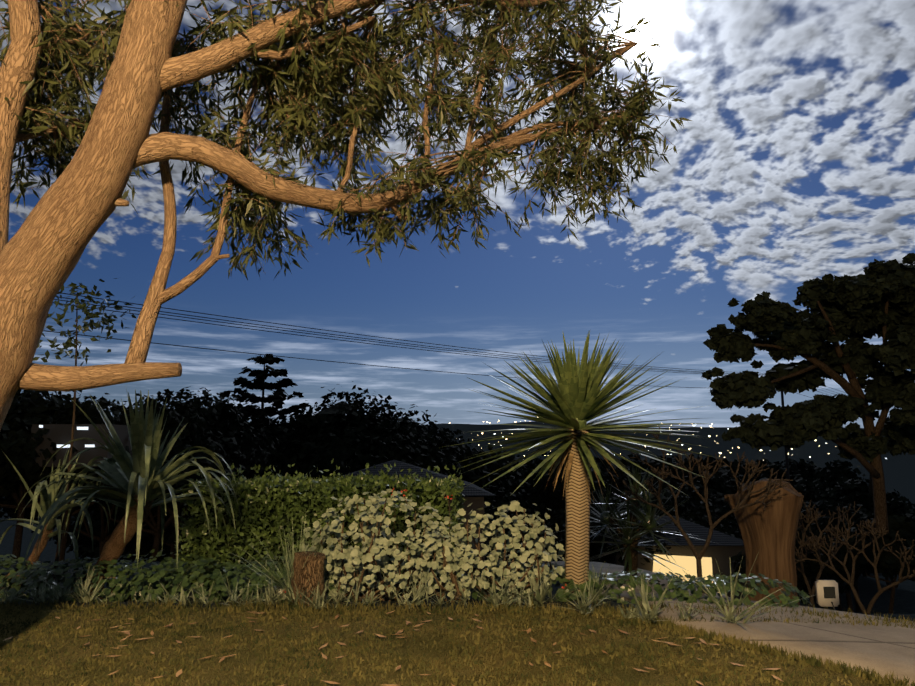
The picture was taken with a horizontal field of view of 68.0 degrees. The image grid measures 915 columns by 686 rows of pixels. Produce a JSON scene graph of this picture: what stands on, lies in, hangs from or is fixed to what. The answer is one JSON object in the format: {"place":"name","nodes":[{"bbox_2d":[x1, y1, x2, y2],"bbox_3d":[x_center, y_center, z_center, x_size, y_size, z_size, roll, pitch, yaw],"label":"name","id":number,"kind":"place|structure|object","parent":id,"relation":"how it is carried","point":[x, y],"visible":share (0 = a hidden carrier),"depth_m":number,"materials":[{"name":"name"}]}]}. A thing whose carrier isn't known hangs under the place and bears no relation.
{"place":"outdoors","nodes":[
{"label":"outdoors","id":0,"kind":"place"},
{"bbox_2d":[0,354,914,613],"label":"tree","id":1,"kind":"object","parent":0,"point":[354,439],"depth_m":42.38,"materials":[{"name":"green plant"}]},
{"bbox_2d":[0,399,914,685],"bbox_3d":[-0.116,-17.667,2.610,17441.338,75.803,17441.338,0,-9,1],"label":"ground","id":2,"kind":"structure","parent":0,"point":[900,473],"depth_m":5.19,"materials":[{"name":"green plant"}]},
{"bbox_2d":[0,444,110,596],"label":"yucca plant","id":3,"kind":"object","parent":2,"relation":"on","point":[46,497],"depth_m":8.34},
{"bbox_2d":[33,278,135,583],"bbox_3d":[-5.297,1.192,9.376,1.374,4.294,1.970,3,-9,-21],"label":"sapling tree","id":4,"kind":"object","parent":2,"relation":"on","point":[68,343],"depth_m":9.44,"materials":[{"name":"green plant"}]},
{"bbox_2d":[13,389,241,598],"bbox_3d":[-3.827,1.740,7.913,2.826,2.490,2.490,0,-9,1],"label":"yucca plant","id":5,"kind":"object","parent":2,"relation":"on","point":[142,475],"depth_m":7.83,"materials":[{"name":"green plant"}]},
{"bbox_2d":[290,551,325,605],"bbox_3d":[-1.470,2.347,6.708,0.347,0.530,0.334,0,-9,1],"label":"log stump","id":6,"kind":"object","parent":2,"relation":"on","point":[313,568],"visible":0.65,"depth_m":6.61,"materials":[{"name":"brown wood"}]},
{"bbox_2d":[170,459,465,589],"bbox_3d":[-1.734,2.416,9.233,3.728,1.653,1.623,0,-9,1],"label":"hedge","id":7,"kind":"object","parent":2,"relation":"on","point":[346,483],"depth_m":8.66,"materials":[{"name":"green plant"}]},
{"bbox_2d":[0,0,636,429],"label":"gum tree","id":8,"kind":"object","parent":2,"relation":"on","point":[66,218],"visible":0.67,"depth_m":4.58,"materials":[{"name":"brown wood"}]},
{"bbox_2d":[0,0,691,279],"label":"foliage","id":9,"kind":"object","parent":8,"relation":"attached to","point":[295,71],"depth_m":5.75,"materials":[{"name":"green plant"}]},
{"bbox_2d":[30,424,746,599],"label":"house walls","id":10,"kind":"structure","parent":2,"relation":"on","point":[720,555],"depth_m":27.49,"materials":[{"name":"beige paint"}]},
{"bbox_2d":[39,425,886,583],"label":"lit windows","id":11,"kind":"structure","parent":10,"relation":"on","point":[78,428],"depth_m":27.14,"materials":[{"name":"white glass"}]},
{"bbox_2d":[342,460,743,545],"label":"house roofs","id":12,"kind":"structure","parent":10,"relation":"on","point":[700,532],"depth_m":35.72,"materials":[{"name":"grey tile"}]},
{"bbox_2d":[653,554,712,582],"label":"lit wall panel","id":13,"kind":"structure","parent":10,"relation":"attached to","point":[687,564],"depth_m":35.22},
{"bbox_2d":[3,611,783,685],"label":"fallen leaves","id":14,"kind":"object","parent":2,"relation":"on","point":[179,672],"visible":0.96,"depth_m":4.93,"materials":[{"name":"brown plant"}]},
{"bbox_2d":[0,549,811,607],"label":"ground cover plants","id":15,"kind":"object","parent":2,"relation":"on","point":[148,576],"visible":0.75,"depth_m":7.09,"materials":[{"name":"green plant"}]},
{"bbox_2d":[0,552,813,627],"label":"grass tufts","id":16,"kind":"object","parent":2,"relation":"on","point":[540,596],"visible":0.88,"depth_m":6.34,"materials":[{"name":"green plant"}]},
{"bbox_2d":[228,515,618,598],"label":"tussock grass","id":17,"kind":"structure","parent":2,"relation":"on","point":[288,566],"depth_m":6.90,"materials":[{"name":"green plant"}]},
{"bbox_2d":[282,488,565,591],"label":"red flowers","id":18,"kind":"object","parent":2,"relation":"on","point":[445,497],"visible":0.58,"depth_m":7.15,"materials":[{"name":"red plant"}]},
{"bbox_2d":[303,489,565,601],"bbox_3d":[-0.302,2.154,7.251,2.896,1.180,1.197,0,-9,1],"label":"variegated shrub","id":19,"kind":"object","parent":2,"relation":"on","point":[433,540],"depth_m":6.97,"materials":[{"name":"plant"}]},
{"bbox_2d":[44,293,899,596],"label":"power lines","id":20,"kind":"object","parent":2,"relation":"on","point":[458,351],"visible":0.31,"depth_m":33.11,"materials":[{"name":"black metal"}]},
{"bbox_2d":[444,331,716,597],"bbox_3d":[1.230,1.328,6.957,2.847,2.894,2.739,0,-9,1],"label":"dragon tree","id":21,"kind":"object","parent":2,"relation":"on","point":[575,397],"depth_m":6.94,"materials":[{"name":"green plant"}]},
{"bbox_2d":[545,443,619,502],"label":"dead leaves","id":22,"kind":"object","parent":21,"relation":"attached to","point":[566,457],"visible":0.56,"depth_m":6.89,"materials":[{"name":"brown plant"}]},
{"bbox_2d":[554,467,714,575],"bbox_3d":[2.574,2.835,10.332,2.160,1.936,2.600,0,-9,1],"label":"spiky plant","id":23,"kind":"object","parent":2,"relation":"on","point":[649,522],"depth_m":10.26,"materials":[{"name":"green plant"}]},
{"bbox_2d":[621,427,792,593],"bbox_3d":[3.379,2.300,9.182,1.745,2.378,2.070,4,-10,-27],"label":"frangipani tree","id":24,"kind":"object","parent":2,"relation":"on","point":[738,506],"visible":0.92,"depth_m":9.15,"materials":[{"name":"brown plant"}]},
{"bbox_2d":[724,479,803,605],"bbox_3d":[4.417,2.967,9.617,1.031,2.048,1.205,0,-9,1],"label":"tree stump","id":25,"kind":"object","parent":2,"relation":"on","point":[769,534],"visible":0.67,"depth_m":9.27,"materials":[{"name":"brown wood"}]},
{"bbox_2d":[701,253,914,533],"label":"gum tree","id":26,"kind":"object","parent":2,"relation":"on","point":[852,306],"depth_m":16.24,"materials":[{"name":"green plant"}]},
{"bbox_2d":[823,587,835,609],"bbox_3d":[4.969,3.640,9.065,0.148,0.755,0.238,0,-9,1],"label":"lamp panel","id":27,"kind":"object","parent":2,"relation":"on","point":[829,592],"depth_m":9.05,"materials":[{"name":"black glass"}]},
{"bbox_2d":[795,500,878,606],"bbox_3d":[6.090,3.737,11.389,2.283,2.354,1.059,4,-10,-25],"label":"frangipani tree","id":28,"kind":"object","parent":2,"relation":"on","point":[801,542],"visible":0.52,"depth_m":11.43,"materials":[{"name":"brown plant"}]},
{"bbox_2d":[795,516,914,614],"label":"frangipani tree","id":29,"kind":"object","parent":2,"relation":"on","point":[850,580],"visible":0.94,"depth_m":9.72,"materials":[{"name":"brown plant"}]},
{"bbox_2d":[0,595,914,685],"bbox_3d":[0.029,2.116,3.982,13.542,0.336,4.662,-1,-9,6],"label":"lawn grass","id":30,"kind":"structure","parent":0,"point":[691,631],"depth_m":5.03,"materials":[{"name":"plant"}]},
{"bbox_2d":[0,0,914,427],"label":"sky","id":31,"kind":"structure","parent":0,"point":[793,164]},
{"bbox_2d":[472,421,828,460],"bbox_3d":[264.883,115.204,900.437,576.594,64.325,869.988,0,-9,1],"label":"city lights","id":32,"kind":"object","parent":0,"point":[670,449],"visible":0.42,"depth_m":710.12},
{"bbox_2d":[542,561,914,685],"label":"driveway path","id":33,"kind":"structure","parent":0,"point":[883,650],"depth_m":5.13,"materials":[{"name":"concrete"}]},
{"bbox_2d":[815,580,839,606],"bbox_3d":[4.969,3.362,9.117,0.270,0.330,0.120,0,-9,1],"label":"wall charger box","id":34,"kind":"object","parent":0,"point":[821,601],"depth_m":9.07,"materials":[{"name":"white plastic"}]}
]}

